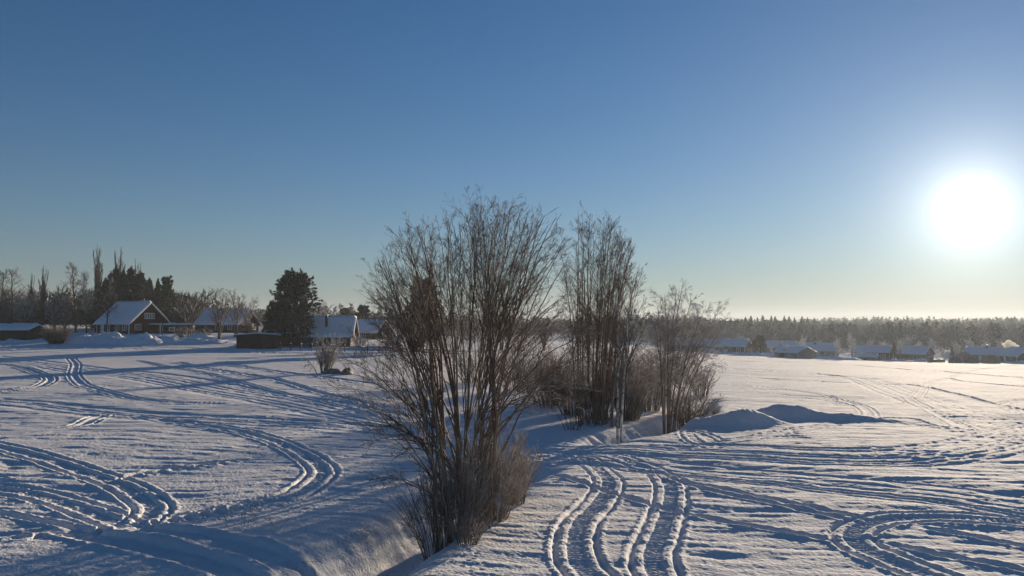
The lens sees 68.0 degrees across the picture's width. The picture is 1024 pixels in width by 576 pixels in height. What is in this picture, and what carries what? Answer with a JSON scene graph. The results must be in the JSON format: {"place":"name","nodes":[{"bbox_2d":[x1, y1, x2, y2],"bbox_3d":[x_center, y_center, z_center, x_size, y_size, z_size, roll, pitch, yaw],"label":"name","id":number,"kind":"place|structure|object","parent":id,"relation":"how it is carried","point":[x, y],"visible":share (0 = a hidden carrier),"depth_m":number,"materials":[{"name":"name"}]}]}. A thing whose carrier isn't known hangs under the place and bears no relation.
{"place":"outdoors","nodes":[
{"label":"outdoors","id":0,"kind":"place"},
{"bbox_2d":[0,325,1023,575],"bbox_3d":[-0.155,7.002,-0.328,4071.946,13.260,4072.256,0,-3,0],"label":"snow field","id":1,"kind":"structure","parent":0,"point":[162,459],"depth_m":25.54,"materials":[{"name":"snow"}]},
{"bbox_2d":[0,269,11,309],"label":"birch tree","id":2,"kind":"object","parent":1,"relation":"on","point":[2,283],"visible":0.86,"depth_m":166.09,"materials":[{"name":"brown plant"}]},
{"bbox_2d":[0,294,18,322],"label":"deciduous tree","id":3,"kind":"object","parent":1,"relation":"on","point":[3,313],"visible":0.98,"depth_m":155.24,"materials":[{"name":"brown plant"}]},
{"bbox_2d":[0,267,29,322],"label":"birch tree","id":4,"kind":"object","parent":1,"relation":"on","point":[16,293],"visible":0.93,"depth_m":167.42,"materials":[{"name":"brown plant"}]},
{"bbox_2d":[0,339,42,342],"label":"snow bank","id":5,"kind":"structure","parent":1,"relation":"on","point":[15,341],"depth_m":129.88,"materials":[{"name":"snow"}]},
{"bbox_2d":[0,323,46,339],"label":"woodshed","id":6,"kind":"object","parent":1,"relation":"on","point":[22,331],"visible":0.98,"depth_m":132.95,"materials":[{"name":"grey"}]},
{"bbox_2d":[10,292,38,322],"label":"deciduous tree","id":7,"kind":"object","parent":1,"relation":"on","point":[27,313],"visible":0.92,"depth_m":159.68,"materials":[{"name":"brown plant"}]},
{"bbox_2d":[28,274,34,322],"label":"poplar tree","id":8,"kind":"object","parent":1,"relation":"on","point":[31,282],"visible":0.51,"depth_m":175.04,"materials":[{"name":"brown plant"}]},
{"bbox_2d":[38,268,48,325],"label":"poplar tree","id":9,"kind":"object","parent":1,"relation":"on","point":[42,294],"visible":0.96,"depth_m":159.96,"materials":[{"name":"brown plant"}]},
{"bbox_2d":[37,289,71,331],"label":"deciduous tree","id":10,"kind":"object","parent":1,"relation":"on","point":[54,317],"visible":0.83,"depth_m":164.57,"materials":[{"name":"brown plant"}]},
{"bbox_2d":[35,323,75,343],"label":"round bush","id":11,"kind":"object","parent":1,"relation":"on","point":[51,336],"visible":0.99,"depth_m":127.33,"materials":[{"name":"brown plant"}]},
{"bbox_2d":[57,307,72,329],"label":"deciduous tree","id":12,"kind":"object","parent":1,"relation":"on","point":[65,320],"visible":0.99,"depth_m":149.63,"materials":[{"name":"brown plant"}]},
{"bbox_2d":[56,263,97,332],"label":"birch tree","id":13,"kind":"object","parent":1,"relation":"on","point":[74,300],"visible":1,"depth_m":151.43,"materials":[{"name":"brown plant"}]},
{"bbox_2d":[75,270,94,332],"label":"birch tree","id":14,"kind":"object","parent":1,"relation":"on","point":[84,280],"visible":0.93,"depth_m":157.67,"materials":[{"name":"brown plant"}]},
{"bbox_2d":[63,331,123,343],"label":"snow bank","id":15,"kind":"structure","parent":1,"relation":"on","point":[105,337],"depth_m":129.14,"materials":[{"name":"snow"}]},
{"bbox_2d":[84,277,109,329],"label":"spruce tree","id":16,"kind":"object","parent":1,"relation":"on","point":[105,282],"visible":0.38,"depth_m":169.51,"materials":[{"name":"green plant"}]},
{"bbox_2d":[93,245,102,332],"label":"poplar tree","id":17,"kind":"object","parent":1,"relation":"on","point":[98,273],"visible":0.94,"depth_m":159.81,"materials":[{"name":"brown plant"}]},
{"bbox_2d":[92,278,119,331],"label":"birch tree","id":18,"kind":"object","parent":1,"relation":"on","point":[108,311],"visible":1,"depth_m":148.38,"materials":[{"name":"brown plant"}]},
{"bbox_2d":[0,285,216,326],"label":"garden thicket","id":19,"kind":"object","parent":1,"relation":"on","point":[188,306],"visible":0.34,"depth_m":177.73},
{"bbox_2d":[93,264,130,328],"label":"spruce tree","id":20,"kind":"object","parent":1,"relation":"on","point":[115,274],"visible":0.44,"depth_m":164.60,"materials":[{"name":"green plant"}]},
{"bbox_2d":[113,246,125,275],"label":"poplar tree","id":21,"kind":"object","parent":1,"relation":"on","point":[120,261],"visible":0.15,"depth_m":172.55,"materials":[{"name":"brown plant"}]},
{"bbox_2d":[111,269,135,306],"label":"spruce tree","id":22,"kind":"object","parent":1,"relation":"on","point":[123,288],"visible":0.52,"depth_m":161.94,"materials":[{"name":"green plant"}]},
{"bbox_2d":[105,266,145,306],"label":"spruce tree","id":23,"kind":"object","parent":1,"relation":"on","point":[130,274],"visible":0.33,"depth_m":167.78,"materials":[{"name":"green plant"}]},
{"bbox_2d":[105,332,164,344],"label":"snow bank","id":24,"kind":"structure","parent":1,"relation":"on","point":[145,338],"depth_m":127.25,"materials":[{"name":"snow"}]},
{"bbox_2d":[92,299,194,333],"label":"wooden house","id":25,"kind":"structure","parent":1,"relation":"on","point":[134,317],"depth_m":150.34,"materials":[{"name":"brown"}]},
{"bbox_2d":[126,270,164,313],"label":"spruce tree","id":26,"kind":"object","parent":1,"relation":"on","point":[138,288],"visible":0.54,"depth_m":165.69,"materials":[{"name":"green plant"}]},
{"bbox_2d":[144,277,155,304],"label":"spruce tree","id":27,"kind":"object","parent":1,"relation":"on","point":[149,282],"visible":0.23,"depth_m":169.96,"materials":[{"name":"green plant"}]},
{"bbox_2d":[151,278,164,314],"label":"spruce tree","id":28,"kind":"object","parent":1,"relation":"on","point":[156,293],"visible":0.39,"depth_m":162.84,"materials":[{"name":"green plant"}]},
{"bbox_2d":[155,275,177,321],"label":"pine tree","id":29,"kind":"object","parent":1,"relation":"on","point":[166,290],"visible":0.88,"depth_m":159.63,"materials":[{"name":"green plant"}]},
{"bbox_2d":[155,334,186,341],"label":"snow bank","id":30,"kind":"structure","parent":1,"relation":"on","point":[166,338],"depth_m":131.98,"materials":[{"name":"snow"}]},
{"bbox_2d":[169,307,185,322],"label":"spruce tree","id":31,"kind":"object","parent":1,"relation":"on","point":[177,315],"visible":0.18,"depth_m":172.50,"materials":[{"name":"green"}]},
{"bbox_2d":[172,324,189,337],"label":"garden bush","id":32,"kind":"object","parent":1,"relation":"on","point":[178,332],"visible":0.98,"depth_m":139.71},
{"bbox_2d":[185,333,217,339],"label":"snow bank","id":33,"kind":"structure","parent":1,"relation":"on","point":[198,336],"depth_m":136.49,"materials":[{"name":"snow"}]},
{"bbox_2d":[175,338,235,343],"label":"snow bank","id":34,"kind":"structure","parent":1,"relation":"on","point":[203,341],"depth_m":129.15,"materials":[{"name":"snow"}]},
{"bbox_2d":[206,287,238,339],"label":"deciduous tree","id":35,"kind":"object","parent":1,"relation":"on","point":[219,312],"visible":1,"depth_m":133.54,"materials":[{"name":"brown plant"}]},
{"bbox_2d":[193,308,260,332],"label":"wooden house","id":36,"kind":"structure","parent":1,"relation":"on","point":[204,317],"depth_m":164.41,"materials":[{"name":"grey"}]},
{"bbox_2d":[226,289,245,333],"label":"deciduous tree","id":37,"kind":"object","parent":1,"relation":"on","point":[238,317],"visible":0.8,"depth_m":149.69,"materials":[{"name":"brown plant"}]},
{"bbox_2d":[236,295,259,332],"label":"deciduous tree","id":38,"kind":"object","parent":1,"relation":"on","point":[249,314],"visible":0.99,"depth_m":147.77,"materials":[{"name":"brown plant"}]},
{"bbox_2d":[233,332,281,348],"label":"shed","id":39,"kind":"structure","parent":1,"relation":"on","point":[258,340],"depth_m":120.69,"materials":[{"name":"brown"}]},
{"bbox_2d":[261,338,269,348],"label":"door","id":40,"kind":"structure","parent":39,"relation":"in","point":[265,342],"depth_m":120.98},
{"bbox_2d":[259,301,289,332],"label":"pine tree","id":41,"kind":"object","parent":1,"relation":"on","point":[269,314],"visible":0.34,"depth_m":127.82,"materials":[{"name":"green plant"}]},
{"bbox_2d":[273,347,317,350],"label":"snow bank","id":42,"kind":"structure","parent":1,"relation":"on","point":[313,348],"depth_m":118.39,"materials":[{"name":"snow"}]},
{"bbox_2d":[269,268,323,346],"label":"pine tree","id":43,"kind":"object","parent":1,"relation":"on","point":[293,289],"visible":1,"depth_m":124.71,"materials":[{"name":"green plant"}]},
{"bbox_2d":[279,332,319,345],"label":"shed","id":44,"kind":"structure","parent":1,"relation":"on","point":[287,340],"depth_m":126.41,"materials":[{"name":"brown"}]},
{"bbox_2d":[296,354,317,372],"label":"leaning tree","id":45,"kind":"object","parent":1,"relation":"on","point":[308,362],"visible":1,"depth_m":69.96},
{"bbox_2d":[19,305,624,339],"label":"birch forest","id":46,"kind":"object","parent":1,"relation":"on","point":[459,323],"visible":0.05,"depth_m":292.15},
{"bbox_2d":[313,299,334,315],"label":"deciduous tree","id":47,"kind":"object","parent":1,"relation":"on","point":[323,309],"visible":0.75,"depth_m":164.36,"materials":[{"name":"brown plant"}]},
{"bbox_2d":[28,301,625,338],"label":"spruce forest","id":48,"kind":"object","parent":1,"relation":"on","point":[354,311],"visible":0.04,"depth_m":330.12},
{"bbox_2d":[311,330,346,372],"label":"lilac shrub","id":49,"kind":"object","parent":1,"relation":"on","point":[327,362],"visible":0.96,"depth_m":69.51,"materials":[{"name":"brown plant"}]},
{"bbox_2d":[299,314,359,345],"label":"wooden house","id":50,"kind":"structure","parent":1,"relation":"on","point":[333,325],"depth_m":128.22,"materials":[{"name":"grey"}]},
{"bbox_2d":[321,368,340,373],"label":"boulder","id":51,"kind":"object","parent":1,"relation":"on","point":[332,371],"visible":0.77,"depth_m":68.69,"materials":[{"name":"stone"}]},
{"bbox_2d":[339,307,351,315],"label":"pine tree","id":52,"kind":"object","parent":1,"relation":"on","point":[344,311],"visible":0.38,"depth_m":189.57,"materials":[{"name":"green plant"}]},
{"bbox_2d":[340,367,352,374],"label":"boulder","id":53,"kind":"object","parent":1,"relation":"on","point":[345,371],"visible":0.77,"depth_m":67.69,"materials":[{"name":"stone"}]},
{"bbox_2d":[353,334,371,345],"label":"garden bush","id":54,"kind":"object","parent":1,"relation":"on","point":[361,341],"visible":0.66,"depth_m":127.56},
{"bbox_2d":[353,304,372,320],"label":"pine tree","id":55,"kind":"object","parent":1,"relation":"on","point":[362,311],"visible":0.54,"depth_m":169.42,"materials":[{"name":"green plant"}]},
{"bbox_2d":[201,311,529,341],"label":"garden thicket","id":56,"kind":"object","parent":1,"relation":"on","point":[260,319],"visible":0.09,"depth_m":175.79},
{"bbox_2d":[280,343,463,356],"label":"rail fence","id":57,"kind":"object","parent":1,"relation":"on","point":[344,346],"visible":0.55,"depth_m":112.54,"materials":[{"name":"brown"}]},
{"bbox_2d":[358,319,394,339],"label":"cottage","id":58,"kind":"structure","parent":1,"relation":"on","point":[363,325],"depth_m":145.43,"materials":[{"name":"grey"}]},
{"bbox_2d":[345,344,408,350],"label":"snow bank","id":59,"kind":"structure","parent":1,"relation":"on","point":[350,348],"depth_m":120.50,"materials":[{"name":"snow"}]},
{"bbox_2d":[377,454,468,560],"bbox_3d":[-2.044,5.266,17.947,1.803,2.732,1.702,-2,-3,37],"label":"willow shrub","id":60,"kind":"object","parent":1,"relation":"on","point":[432,515],"visible":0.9,"depth_m":17.81,"materials":[{"name":"brown plant"}]},
{"bbox_2d":[405,276,444,345],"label":"pine tree","id":61,"kind":"object","parent":1,"relation":"on","point":[432,302],"visible":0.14,"depth_m":111.03,"materials":[{"name":"green plant"}]},
{"bbox_2d":[445,316,468,350],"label":"deciduous tree","id":62,"kind":"object","parent":1,"relation":"on","point":[457,328],"visible":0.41,"depth_m":129.66,"materials":[{"name":"brown plant"}]},
{"bbox_2d":[429,424,504,538],"bbox_3d":[-1.033,4.714,18.475,1.962,2.859,2.050,0,-3,0],"label":"willow shrub","id":63,"kind":"object","parent":1,"relation":"on","point":[480,502],"visible":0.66,"depth_m":18.20,"materials":[{"name":"brown plant"}]},
{"bbox_2d":[318,184,617,550],"bbox_3d":[-1.006,1.859,18.590,7.148,9.000,4.444,1,-3,-18],"label":"alder tree","id":64,"kind":"object","parent":1,"relation":"on","point":[489,309],"visible":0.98,"depth_m":18.20,"materials":[{"name":"brown plant"}]},
{"bbox_2d":[441,508,496,545],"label":"willow shrub","id":65,"kind":"object","parent":1,"relation":"on","point":[465,533],"visible":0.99,"depth_m":17.23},
{"bbox_2d":[436,334,526,383],"bbox_3d":[-2.689,5.840,61.724,7.850,4.236,4.099,0,-3,0],"label":"thicket","id":66,"kind":"object","parent":1,"relation":"on","point":[472,372],"visible":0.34,"depth_m":61.57,"materials":[{"name":"brown plant"}]},
{"bbox_2d":[447,414,536,522],"bbox_3d":[-0.555,4.733,19.662,2.511,2.873,3.364,0,-3,0],"label":"willow shrub","id":67,"kind":"object","parent":1,"relation":"on","point":[506,496],"visible":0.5,"depth_m":19.30,"materials":[{"name":"brown plant"}]},
{"bbox_2d":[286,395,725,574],"bbox_3d":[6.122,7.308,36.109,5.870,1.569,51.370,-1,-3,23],"label":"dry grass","id":68,"kind":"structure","parent":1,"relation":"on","point":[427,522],"depth_m":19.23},
{"bbox_2d":[476,335,557,392],"bbox_3d":[0.592,5.539,55.787,6.454,4.465,4.588,0,-3,0],"label":"thicket","id":69,"kind":"object","parent":1,"relation":"on","point":[519,374],"visible":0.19,"depth_m":55.54,"materials":[{"name":"brown plant"}]},
{"bbox_2d":[496,423,543,506],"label":"willow shrub","id":70,"kind":"object","parent":1,"relation":"on","point":[525,472],"visible":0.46,"depth_m":21.20,"materials":[{"name":"brown plant"}]},
{"bbox_2d":[530,317,556,350],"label":"deciduous tree","id":71,"kind":"object","parent":1,"relation":"on","point":[548,327],"visible":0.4,"depth_m":149.25,"materials":[{"name":"brown plant"}]},
{"bbox_2d":[507,351,584,408],"bbox_3d":[2.215,5.495,46.925,5.122,3.800,3.928,0,-3,0],"label":"thicket","id":72,"kind":"object","parent":1,"relation":"on","point":[548,394],"visible":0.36,"depth_m":46.62,"materials":[{"name":"brown plant"}]},
{"bbox_2d":[529,331,581,401],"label":"thicket","id":73,"kind":"object","parent":1,"relation":"on","point":[548,362],"visible":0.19,"depth_m":49.74,"materials":[{"name":"brown plant"}]},
{"bbox_2d":[546,358,591,415],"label":"thicket","id":74,"kind":"object","parent":1,"relation":"on","point":[569,409],"visible":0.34,"depth_m":42.64,"materials":[{"name":"brown plant"}]},
{"bbox_2d":[556,405,592,430],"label":"shrub","id":75,"kind":"object","parent":1,"relation":"on","point":[573,419],"visible":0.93,"depth_m":35.70,"materials":[{"name":"brown plant"}]},
{"bbox_2d":[562,359,634,420],"bbox_3d":[4.541,5.308,40.779,3.944,3.627,3.330,-1,-3,19],"label":"thicket","id":76,"kind":"object","parent":1,"relation":"on","point":[585,398],"visible":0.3,"depth_m":40.48,"materials":[{"name":"brown plant"}]},
{"bbox_2d":[552,202,651,428],"bbox_3d":[4.491,1.423,38.783,5.021,11.424,5.638,-1,-3,16],"label":"alder tree","id":77,"kind":"object","parent":1,"relation":"on","point":[599,315],"visible":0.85,"depth_m":38.17,"materials":[{"name":"brown plant"}]},
{"bbox_2d":[563,344,656,403],"bbox_3d":[6.273,5.320,49.737,6.571,4.709,3.888,0,-3,0],"label":"thicket","id":78,"kind":"object","parent":1,"relation":"on","point":[611,368],"visible":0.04,"depth_m":49.56,"materials":[{"name":"brown plant"}]},
{"bbox_2d":[605,235,642,443],"bbox_3d":[5.235,2.560,35.470,1.748,10.556,2.482,-1,-3,22],"label":"birch tree","id":79,"kind":"object","parent":1,"relation":"on","point":[617,350],"visible":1,"depth_m":35.01,"materials":[{"name":"brown plant"}]},
{"bbox_2d":[601,365,660,420],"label":"thicket","id":80,"kind":"object","parent":1,"relation":"on","point":[631,409],"visible":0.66,"depth_m":40.83,"materials":[{"name":"brown plant"}]},
{"bbox_2d":[625,340,679,411],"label":"thicket","id":81,"kind":"object","parent":1,"relation":"on","point":[655,399],"visible":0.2,"depth_m":45.51,"materials":[{"name":"brown plant"}]},
{"bbox_2d":[626,346,711,396],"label":"thicket","id":82,"kind":"object","parent":1,"relation":"on","point":[674,376],"visible":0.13,"depth_m":57.50,"materials":[{"name":"brown plant"}]},
{"bbox_2d":[631,279,734,434],"bbox_3d":[8.994,3.906,40.281,5.474,8.814,4.818,0,-3,0],"label":"birch tree","id":83,"kind":"object","parent":1,"relation":"on","point":[671,333],"visible":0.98,"depth_m":39.85,"materials":[{"name":"brown plant"}]},
{"bbox_2d":[654,383,725,425],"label":"thicket","id":84,"kind":"object","parent":1,"relation":"on","point":[689,413],"visible":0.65,"depth_m":44.45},
{"bbox_2d":[684,363,719,397],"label":"thicket","id":85,"kind":"object","parent":1,"relation":"on","point":[705,385],"visible":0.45,"depth_m":59.11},
{"bbox_2d":[694,337,751,352],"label":"wooden house","id":86,"kind":"structure","parent":1,"relation":"on","point":[737,345],"depth_m":261.76,"materials":[{"name":"grey"}]},
{"bbox_2d":[725,352,777,356],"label":"snow bank","id":87,"kind":"structure","parent":1,"relation":"on","point":[750,354],"depth_m":243.95,"materials":[{"name":"snow"}]},
{"bbox_2d":[480,315,1023,329],"bbox_3d":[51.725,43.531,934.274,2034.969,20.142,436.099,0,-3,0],"label":"spruce forest","id":88,"kind":"object","parent":1,"relation":"on","point":[921,320],"visible":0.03,"depth_m":800.11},
{"bbox_2d":[754,334,766,352],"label":"frosted tree","id":89,"kind":"object","parent":1,"relation":"on","point":[760,340],"visible":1,"depth_m":253.94,"materials":[{"name":"grey plant"}]},
{"bbox_2d":[764,340,796,351],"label":"farmhouse","id":90,"kind":"object","parent":1,"relation":"on","point":[775,345],"visible":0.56,"depth_m":304.73,"materials":[{"name":"grey"}]},
{"bbox_2d":[773,345,817,358],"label":"garage","id":91,"kind":"structure","parent":1,"relation":"on","point":[805,352],"depth_m":240.06,"materials":[{"name":"grey"}]},
{"bbox_2d":[600,313,1023,351],"bbox_3d":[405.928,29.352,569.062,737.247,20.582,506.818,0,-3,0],"label":"birch forest","id":92,"kind":"object","parent":1,"relation":"on","point":[945,340],"visible":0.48,"depth_m":343.48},
{"bbox_2d":[797,342,839,356],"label":"farmhouse","id":93,"kind":"object","parent":1,"relation":"on","point":[825,348],"visible":0.63,"depth_m":283.40,"materials":[{"name":"grey"}]},
{"bbox_2d":[633,315,1023,352],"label":"spruce forest","id":94,"kind":"object","parent":1,"relation":"on","point":[935,324],"visible":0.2,"depth_m":373.18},
{"bbox_2d":[833,337,841,355],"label":"frosted tree","id":95,"kind":"object","parent":1,"relation":"on","point":[836,345],"visible":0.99,"depth_m":249.28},
{"bbox_2d":[813,356,863,360],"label":"snow bank","id":96,"kind":"structure","parent":1,"relation":"on","point":[836,358],"depth_m":236.03,"materials":[{"name":"snow"}]},
{"bbox_2d":[847,332,855,357],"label":"frosted tree","id":97,"kind":"object","parent":1,"relation":"on","point":[852,344],"visible":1,"depth_m":255.26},
{"bbox_2d":[853,353,879,360],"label":"shed","id":98,"kind":"structure","parent":1,"relation":"on","point":[868,356],"depth_m":245.39,"materials":[{"name":"grey"}]},
{"bbox_2d":[854,345,893,359],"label":"wooden house","id":99,"kind":"structure","parent":1,"relation":"on","point":[883,351],"depth_m":261.12,"materials":[{"name":"grey"}]},
{"bbox_2d":[889,342,898,359],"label":"spruce tree","id":100,"kind":"object","parent":1,"relation":"on","point":[894,353],"visible":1,"depth_m":256.15,"materials":[{"name":"grey plant"}]},
{"bbox_2d":[895,337,904,359],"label":"frosted tree","id":101,"kind":"object","parent":1,"relation":"on","point":[900,343],"visible":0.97,"depth_m":260.90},
{"bbox_2d":[882,358,926,361],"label":"snow bank","id":102,"kind":"structure","parent":1,"relation":"on","point":[918,360],"depth_m":234.12,"materials":[{"name":"snow"}]},
{"bbox_2d":[897,345,935,359],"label":"barn","id":103,"kind":"structure","parent":1,"relation":"on","point":[910,352],"depth_m":262.13,"materials":[{"name":"grey"}]},
{"bbox_2d":[948,356,961,362],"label":"domed bush","id":104,"kind":"object","parent":1,"relation":"on","point":[955,359],"visible":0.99,"depth_m":224.28,"materials":[{"name":"grey plant"}]},
{"bbox_2d":[956,352,970,362],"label":"domed bush","id":105,"kind":"object","parent":1,"relation":"on","point":[962,354],"visible":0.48,"depth_m":231.44,"materials":[{"name":"grey plant"}]},
{"bbox_2d":[964,355,979,362],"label":"domed bush","id":106,"kind":"object","parent":1,"relation":"on","point":[971,359],"visible":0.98,"depth_m":224.31,"materials":[{"name":"grey plant"}]},
{"bbox_2d":[963,345,1007,360],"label":"farmhouse","id":107,"kind":"object","parent":1,"relation":"on","point":[979,352],"visible":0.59,"depth_m":254.18,"materials":[{"name":"grey"}]},
{"bbox_2d":[980,354,999,362],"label":"domed bush","id":108,"kind":"object","parent":1,"relation":"on","point":[989,358],"visible":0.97,"depth_m":224.05,"materials":[{"name":"grey plant"}]},
{"bbox_2d":[997,346,1023,361],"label":"cottage","id":109,"kind":"structure","parent":1,"relation":"on","point":[1012,353],"depth_m":238.49,"materials":[{"name":"grey"}]},
{"bbox_2d":[0,0,1023,323],"label":"sky","id":110,"kind":"structure","parent":0,"point":[819,159],"materials":[{"name":"blue"}]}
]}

